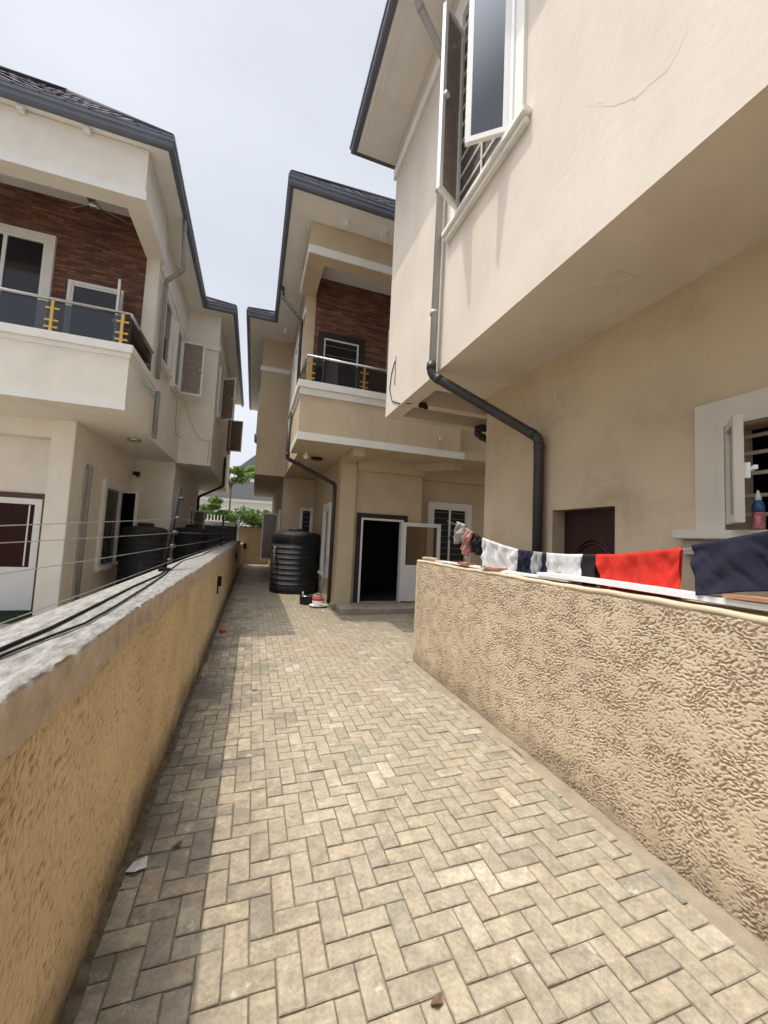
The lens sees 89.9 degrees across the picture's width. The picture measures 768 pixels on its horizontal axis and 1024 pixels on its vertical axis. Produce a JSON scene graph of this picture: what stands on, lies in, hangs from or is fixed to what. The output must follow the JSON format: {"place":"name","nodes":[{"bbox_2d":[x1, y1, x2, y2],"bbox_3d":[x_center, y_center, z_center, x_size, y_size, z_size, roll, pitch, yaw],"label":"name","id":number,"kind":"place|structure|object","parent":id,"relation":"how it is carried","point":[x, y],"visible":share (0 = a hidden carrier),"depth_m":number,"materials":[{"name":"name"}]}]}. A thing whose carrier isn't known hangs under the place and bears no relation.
{"place":"outdoors","nodes":[
{"label":"outdoors","id":0,"kind":"place"},
{"bbox_2d":[0,610,33,628],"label":"yard pavement","id":1,"kind":"structure","parent":0,"point":[3,625],"depth_m":5.88,"materials":[{"name":"concrete"}]},
{"bbox_2d":[0,610,32,623],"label":"turf mat","id":2,"kind":"object","parent":1,"relation":"on","point":[6,615],"visible":0.86,"depth_m":6.10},
{"bbox_2d":[0,65,243,615],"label":"house","id":3,"kind":"structure","parent":1,"relation":"on","point":[121,388],"depth_m":6.66,"materials":[{"name":"beige paint"}]},
{"bbox_2d":[0,497,42,609],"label":"door","id":4,"kind":"structure","parent":3,"relation":"in","point":[16,588],"depth_m":6.52,"materials":[{"name":"white glass"}]},
{"bbox_2d":[0,223,56,328],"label":"window","id":5,"kind":"structure","parent":3,"relation":"in","point":[27,257],"depth_m":6.66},
{"bbox_2d":[66,279,123,341],"bbox_3d":[-5.086,-3.306,6.893,1.080,1.580,0.441,2,-4,10],"label":"window","id":6,"kind":"structure","parent":3,"relation":"in","point":[77,291],"depth_m":6.94,"materials":[{"name":"grey glass"}]},
{"bbox_2d":[93,479,138,572],"bbox_3d":[-5.725,0.315,8.367,0.451,1.890,1.220,4,-4,-19],"label":"window","id":7,"kind":"structure","parent":3,"relation":"in","point":[117,504],"depth_m":8.45,"materials":[{"name":"white glass"}]},
{"bbox_2d":[161,291,175,380],"bbox_3d":[-4.554,-3.717,8.118,0.110,1.600,0.960,4,-4,-19],"label":"window","id":8,"kind":"structure","parent":3,"relation":"in","point":[170,310],"depth_m":8.26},
{"bbox_2d":[170,321,205,399],"bbox_3d":[-4.762,-3.636,9.417,0.556,1.600,0.900,4,-4,-19],"label":"window","id":9,"kind":"structure","parent":3,"relation":"in","point":[188,357],"depth_m":9.67,"materials":[{"name":"white glass"}]},
{"bbox_2d":[188,506,204,528],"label":"window","id":10,"kind":"structure","parent":3,"relation":"in","point":[197,516],"depth_m":13.45,"materials":[{"name":"brown glass"}]},
{"bbox_2d":[216,366,236,425],"bbox_3d":[-4.718,-3.446,11.591,0.450,1.550,0.880,4,-4,-19],"label":"window","id":11,"kind":"structure","parent":3,"relation":"in","point":[227,387],"depth_m":11.72,"materials":[{"name":"white glass"}]},
{"bbox_2d":[226,420,242,454],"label":"window","id":12,"kind":"structure","parent":3,"relation":"in","point":[235,428],"depth_m":16.18,"materials":[{"name":"brown glass"}]},
{"bbox_2d":[116,523,167,584],"bbox_3d":[-5.423,1.048,8.652,0.920,1.616,0.920,4,-4,-19],"label":"water tank","id":13,"kind":"object","parent":1,"relation":"on","point":[129,564],"visible":0.59,"depth_m":8.28,"materials":[{"name":"black plastic"}]},
{"bbox_2d":[172,524,208,563],"bbox_3d":[-5.533,1.185,10.956,0.920,1.656,0.920,4,-4,-19],"label":"water tank","id":14,"kind":"object","parent":1,"relation":"on","point":[190,535],"visible":0.41,"depth_m":10.59,"materials":[{"name":"black plastic"}]},
{"bbox_2d":[204,525,236,549],"bbox_3d":[-7.836,1.501,17.876,1.780,1.780,0.080,4,-4,-19],"label":"slatted screen","id":15,"kind":"object","parent":1,"relation":"on","point":[215,532],"visible":0.27,"depth_m":17.91,"materials":[{"name":"black metal"}]},
{"bbox_2d":[58,572,237,1023],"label":"soil","id":16,"kind":"structure","parent":0,"point":[71,1009],"depth_m":1.71,"materials":[{"name":"brown soil"}]},
{"bbox_2d":[0,0,396,477],"label":"sky","id":17,"kind":"structure","parent":0,"point":[250,93],"materials":[{"name":"white"}]},
{"bbox_2d":[74,564,767,1023],"bbox_3d":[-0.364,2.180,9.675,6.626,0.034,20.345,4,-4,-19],"label":"lane paving","id":18,"kind":"structure","parent":0,"point":[522,798],"depth_m":1.72,"materials":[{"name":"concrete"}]},
{"bbox_2d":[125,855,147,871],"bbox_3d":[-1.087,1.556,1.692,0.080,0.013,0.080,4,-4,-19],"label":"paper scrap","id":19,"kind":"object","parent":18,"relation":"on","point":[137,865],"visible":1,"depth_m":1.70,"materials":[{"name":"white paper"}]},
{"bbox_2d":[90,694,194,964],"bbox_3d":[-2.024,1.719,4.398,0.124,0.006,9.009,4,-4,-19],"label":"moss","id":20,"kind":"object","parent":18,"relation":"on","point":[134,860],"visible":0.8,"depth_m":1.67,"materials":[{"name":"green plant"}]},
{"bbox_2d":[238,526,267,570],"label":"boundary wall","id":21,"kind":"structure","parent":18,"relation":"on","point":[250,543],"depth_m":18.46,"materials":[{"name":"beige paint"}]},
{"bbox_2d":[269,528,319,594],"bbox_3d":[-2.385,1.280,10.352,1.260,1.676,1.260,4,-4,-19],"label":"water tank","id":22,"kind":"object","parent":18,"relation":"on","point":[296,560],"visible":0.98,"depth_m":9.81,"materials":[{"name":"black plastic"}]},
{"bbox_2d":[272,546,276,572],"bbox_3d":[-2.795,1.212,9.825,0.040,0.700,0.085,1,-4,26],"label":"pipe fitting","id":23,"kind":"object","parent":22,"relation":"attached to","point":[273,557],"visible":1,"depth_m":9.79,"materials":[{"name":"grey plastic"}]},
{"bbox_2d":[300,592,312,604],"bbox_3d":[-1.707,1.883,8.435,0.292,0.261,0.292,4,-4,-19],"label":"cooking pot","id":24,"kind":"object","parent":18,"relation":"on","point":[305,599],"visible":0.95,"depth_m":8.32,"materials":[{"name":"black metal"}]},
{"bbox_2d":[309,593,327,607],"bbox_3d":[-1.389,1.866,8.185,0.400,0.289,0.400,4,-4,-19],"label":"dish stack","id":25,"kind":"object","parent":18,"relation":"on","point":[318,602],"visible":1,"depth_m":8.10,"materials":[{"name":"red plastic"}]},
{"bbox_2d":[320,555,325,602],"bbox_3d":[-1.397,1.520,8.721,0.166,1.052,0.440,3,-4,-6],"label":"mop","id":26,"kind":"object","parent":18,"relation":"on","point":[323,576],"visible":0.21,"depth_m":8.76,"materials":[{"name":"blue plastic"}]},
{"bbox_2d":[246,170,485,614],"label":"house","id":27,"kind":"structure","parent":18,"relation":"on","point":[361,485],"depth_m":8.66,"materials":[{"name":"beige paint"}]},
{"bbox_2d":[254,390,259,443],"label":"window","id":28,"kind":"structure","parent":27,"relation":"in","point":[255,435],"depth_m":12.93,"materials":[{"name":"white"}]},
{"bbox_2d":[260,509,280,559],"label":"window","id":29,"kind":"structure","parent":27,"relation":"in","point":[270,521],"depth_m":12.79,"materials":[{"name":"grey glass"}]},
{"bbox_2d":[287,353,296,419],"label":"window","id":30,"kind":"structure","parent":27,"relation":"in","point":[290,413],"depth_m":10.37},
{"bbox_2d":[295,328,303,388],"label":"window","id":31,"kind":"structure","parent":27,"relation":"in","point":[303,328],"depth_m":9.54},
{"bbox_2d":[299,508,312,532],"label":"window","id":32,"kind":"structure","parent":27,"relation":"in","point":[306,514],"depth_m":12.05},
{"bbox_2d":[317,502,331,578],"bbox_3d":[-1.452,0.682,9.465,0.120,1.790,1.000,4,-4,-19],"label":"window","id":33,"kind":"structure","parent":27,"relation":"in","point":[327,508],"depth_m":9.57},
{"bbox_2d":[317,330,364,383],"bbox_3d":[-0.990,-3.160,8.678,1.060,1.680,0.050,4,-4,-19],"label":"window","id":34,"kind":"structure","parent":27,"relation":"in","point":[330,345],"depth_m":8.71,"materials":[{"name":"black glass"}]},
{"bbox_2d":[386,330,388,372],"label":"window","id":35,"kind":"structure","parent":27,"relation":"in","point":[388,330],"depth_m":9.06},
{"bbox_2d":[400,522,440,600],"bbox_3d":[0.835,1.142,8.784,0.900,1.770,0.040,3,-4,-11],"label":"door","id":36,"kind":"structure","parent":27,"relation":"in","point":[408,572],"depth_m":8.71,"materials":[{"name":"white metal"}]},
{"bbox_2d":[425,501,471,562],"bbox_3d":[1.625,0.539,9.591,1.220,1.520,0.060,4,-4,-19],"label":"window","id":37,"kind":"structure","parent":27,"relation":"in","point":[441,513],"depth_m":9.58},
{"bbox_2d":[430,992,442,1004],"bbox_3d":[0.174,1.588,1.254,0.033,0.017,0.042,0,-5,31],"label":"leaf","id":38,"kind":"object","parent":18,"relation":"on","point":[437,998],"visible":1,"depth_m":1.26,"materials":[{"name":"plant"}]},
{"bbox_2d":[350,0,767,611],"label":"house","id":39,"kind":"structure","parent":18,"relation":"on","point":[578,322],"depth_m":2.72,"materials":[{"name":"beige paint"}]},
{"bbox_2d":[436,0,530,242],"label":"window","id":40,"kind":"structure","parent":39,"relation":"in","point":[484,111],"depth_m":3.13,"materials":[{"name":"white glass"}]},
{"bbox_2d":[564,508,614,585],"bbox_3d":[1.747,0.888,3.192,0.064,1.840,0.660,4,-4,-19],"label":"door","id":41,"kind":"structure","parent":39,"relation":"in","point":[586,531],"depth_m":3.27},
{"bbox_2d":[672,387,767,554],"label":"window","id":42,"kind":"structure","parent":39,"relation":"in","point":[721,472],"depth_m":2.20,"materials":[{"name":"white glass"}]},
{"bbox_2d":[751,490,765,529],"bbox_3d":[1.964,-0.011,2.019,0.056,0.208,0.056,4,-4,-19],"label":"bottle","id":43,"kind":"object","parent":39,"relation":"on","point":[758,517],"visible":1,"depth_m":2.00,"materials":[{"name":"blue plastic"}]},
{"bbox_3d":[1.340,0.083,2.595,0.006,0.443,3.851,4,-4,-19],"label":"clothes line","id":44,"kind":"object","parent":39,"relation":"attached to","visible":0},
{"bbox_2d":[453,521,465,543],"bbox_3d":[0.809,0.222,4.113,0.122,0.252,0.221,4,-4,-19],"label":"towel","id":45,"kind":"object","parent":44,"relation":"hanging from","point":[459,531],"visible":0.93,"depth_m":4.09,"materials":[{"name":"grey fabric"}]},
{"bbox_2d":[460,528,473,557],"bbox_3d":[0.854,0.316,3.957,0.110,0.315,0.208,4,-4,-12],"label":"cloth","id":46,"kind":"object","parent":44,"relation":"hanging from","point":[465,548],"visible":0.88,"depth_m":3.93,"materials":[{"name":"pink fabric"}]},
{"bbox_2d":[470,533,482,554],"bbox_3d":[0.910,0.311,3.800,0.098,0.231,0.196,4,-4,-19],"label":"cloth","id":47,"kind":"object","parent":44,"relation":"hanging from","point":[476,543],"visible":1,"depth_m":3.78,"materials":[{"name":"black fabric"}]},
{"bbox_2d":[481,538,517,570],"bbox_3d":[1.025,0.387,3.450,0.062,0.315,0.551,4,-4,-18],"label":"sheet","id":48,"kind":"object","parent":44,"relation":"hanging from","point":[495,554],"visible":0.87,"depth_m":3.43,"materials":[{"name":"white fabric"}]},
{"bbox_2d":[515,549,533,573],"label":"shorts","id":49,"kind":"object","parent":44,"relation":"hanging from","point":[523,558],"visible":0.82,"depth_m":3.09,"materials":[{"name":"blue fabric"}]},
{"bbox_2d":[530,551,542,573],"bbox_3d":[1.188,0.399,2.975,0.060,0.186,0.131,4,-4,-19],"label":"vest","id":50,"kind":"object","parent":44,"relation":"hanging from","point":[536,565],"visible":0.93,"depth_m":2.99,"materials":[{"name":"grey fabric"}]},
{"bbox_2d":[540,552,546,571],"bbox_3d":[1.211,0.412,2.903,0.039,0.213,0.055,6,-5,-36],"label":"cloth","id":51,"kind":"object","parent":44,"relation":"hanging from","point":[543,566],"visible":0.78,"depth_m":2.90,"materials":[{"name":"blue fabric"}]},
{"bbox_2d":[546,553,582,583],"bbox_3d":[1.269,0.410,2.727,0.044,0.240,0.348,4,-4,-19],"label":"towel","id":52,"kind":"object","parent":44,"relation":"hanging from","point":[568,564],"visible":0.72,"depth_m":2.71,"materials":[{"name":"white fabric"}]},
{"bbox_2d":[580,554,596,585],"bbox_3d":[1.342,0.410,2.514,0.035,0.275,0.122,4,-4,-19],"label":"towel","id":53,"kind":"object","parent":44,"relation":"hanging from","point":[588,566],"visible":0.74,"depth_m":2.52,"materials":[{"name":"black fabric"}]},
{"bbox_2d":[595,547,682,598],"bbox_3d":[1.444,0.363,2.220,0.047,0.338,0.524,4,-4,-19],"label":"towel","id":54,"kind":"object","parent":44,"relation":"hanging from","point":[661,568],"visible":0.82,"depth_m":2.15,"materials":[{"name":"red fabric"}]},
{"bbox_2d":[690,531,767,594],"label":"trousers","id":55,"kind":"object","parent":44,"relation":"hanging from","point":[733,564],"visible":1,"depth_m":1.71,"materials":[{"name":"fabric"}]},
{"bbox_2d":[406,560,767,965],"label":"boundary wall","id":56,"kind":"structure","parent":18,"relation":"on","point":[636,723],"depth_m":2.00,"materials":[{"name":"beige paint"}]},
{"bbox_2d":[422,557,439,560],"bbox_3d":[0.570,0.564,4.608,0.061,0.046,0.365,4,-4,-24],"label":"rag","id":57,"kind":"object","parent":56,"relation":"on","point":[429,558],"visible":0.85,"depth_m":4.62,"materials":[{"name":"beige fabric"}]},
{"bbox_2d":[435,560,578,581],"bbox_3d":[0.942,0.508,3.457,0.108,0.020,1.940,4,-4,-19],"label":"board","id":58,"kind":"object","parent":56,"relation":"on","point":[514,572],"visible":0.75,"depth_m":3.08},
{"bbox_2d":[457,562,473,564],"bbox_3d":[0.796,0.505,3.767,0.085,0.026,0.180,4,-4,-19],"label":"tile piece","id":59,"kind":"object","parent":58,"relation":"on","point":[464,563],"visible":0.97,"depth_m":3.72,"materials":[{"name":"ceramic"}]},
{"bbox_2d":[481,566,507,569],"bbox_3d":[0.950,0.485,3.328,0.090,0.020,0.255,4,-4,-21],"label":"wood piece","id":60,"kind":"object","parent":58,"relation":"on","point":[492,567],"visible":1,"depth_m":3.29,"materials":[{"name":"brown wood"}]},
{"bbox_2d":[537,572,767,610],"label":"board","id":61,"kind":"object","parent":56,"relation":"on","point":[715,598],"visible":0.96,"depth_m":1.95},
{"bbox_2d":[722,594,767,602],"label":"wood strip","id":62,"kind":"object","parent":61,"relation":"on","point":[749,598],"visible":1,"depth_m":1.60,"materials":[{"name":"brown wood"}]},
{"label":"ground","id":63,"kind":"structure","parent":0,"visible":0},
{"bbox_2d":[0,541,239,1023],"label":"boundary wall","id":64,"kind":"structure","parent":63,"relation":"on","point":[90,712],"depth_m":1.20,"materials":[{"name":"beige paint"}]},
{"bbox_2d":[0,570,166,650],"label":"cable","id":65,"kind":"object","parent":64,"relation":"on","point":[6,646],"visible":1,"depth_m":1.25,"materials":[{"name":"black rubber"}]},
{"bbox_2d":[0,545,224,657],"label":"cable","id":66,"kind":"object","parent":64,"relation":"on","point":[52,635],"visible":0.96,"depth_m":1.20,"materials":[{"name":"black rubber"}]},
{"bbox_2d":[0,486,236,623],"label":"electric fence","id":67,"kind":"object","parent":64,"relation":"on","point":[169,544],"visible":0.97,"depth_m":2.99,"materials":[{"name":"metal"}]},
{"bbox_2d":[217,576,221,593],"bbox_3d":[-2.487,1.105,5.810,0.052,0.260,0.120,4,-4,-19],"label":"wall lamp","id":68,"kind":"object","parent":64,"relation":"attached to","point":[219,581],"visible":0.96,"depth_m":5.76,"materials":[{"name":"black metal"}]},
{"bbox_2d":[205,514,228,521],"bbox_3d":[-11.831,1.098,18.863,7.800,2.350,0.200,4,-4,-19],"label":"railing","id":69,"kind":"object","parent":63,"relation":"on","point":[214,518],"depth_m":19.91,"materials":[{"name":"white metal"}]},
{"bbox_2d":[199,496,239,522],"bbox_3d":[-9.521,0.826,21.322,2.901,3.459,1.802,4,-4,-19],"label":"shrub","id":70,"kind":"object","parent":63,"relation":"on","point":[215,502],"visible":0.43,"depth_m":21.07,"materials":[{"name":"green plant"}]},
{"bbox_2d":[204,521,238,540],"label":"boundary wall","id":71,"kind":"structure","parent":63,"relation":"on","point":[220,523],"depth_m":18.16,"materials":[{"name":"white paint"}]},
{"bbox_2d":[199,480,272,539],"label":"house","id":72,"kind":"structure","parent":63,"relation":"on","point":[242,494],"depth_m":37.92,"materials":[{"name":"white paint"}]},
{"bbox_2d":[212,505,262,526],"bbox_3d":[-8.511,1.072,21.920,3.039,3.149,1.780,4,-4,-19],"label":"shrub","id":73,"kind":"object","parent":63,"relation":"on","point":[252,519],"visible":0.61,"depth_m":21.93,"materials":[{"name":"green plant"}]},
{"bbox_2d":[228,465,254,508],"bbox_3d":[-10.834,-0.327,28.062,3.176,6.573,2.667,4,-4,-19],"label":"tree","id":74,"kind":"object","parent":63,"relation":"on","point":[244,473],"visible":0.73,"depth_m":27.99,"materials":[{"name":"green plant"}]},
{"bbox_2d":[240,455,255,481],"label":"house","id":75,"kind":"structure","parent":63,"relation":"on","point":[251,461],"depth_m":55.78,"materials":[{"name":"white paint"}]},
{"bbox_2d":[256,509,270,526],"bbox_3d":[-7.083,1.308,22.954,1.867,2.957,1.683,6,-5,-42],"label":"shrub","id":76,"kind":"object","parent":63,"relation":"on","point":[263,511],"visible":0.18,"depth_m":22.71,"materials":[{"name":"green plant"}]}
]}

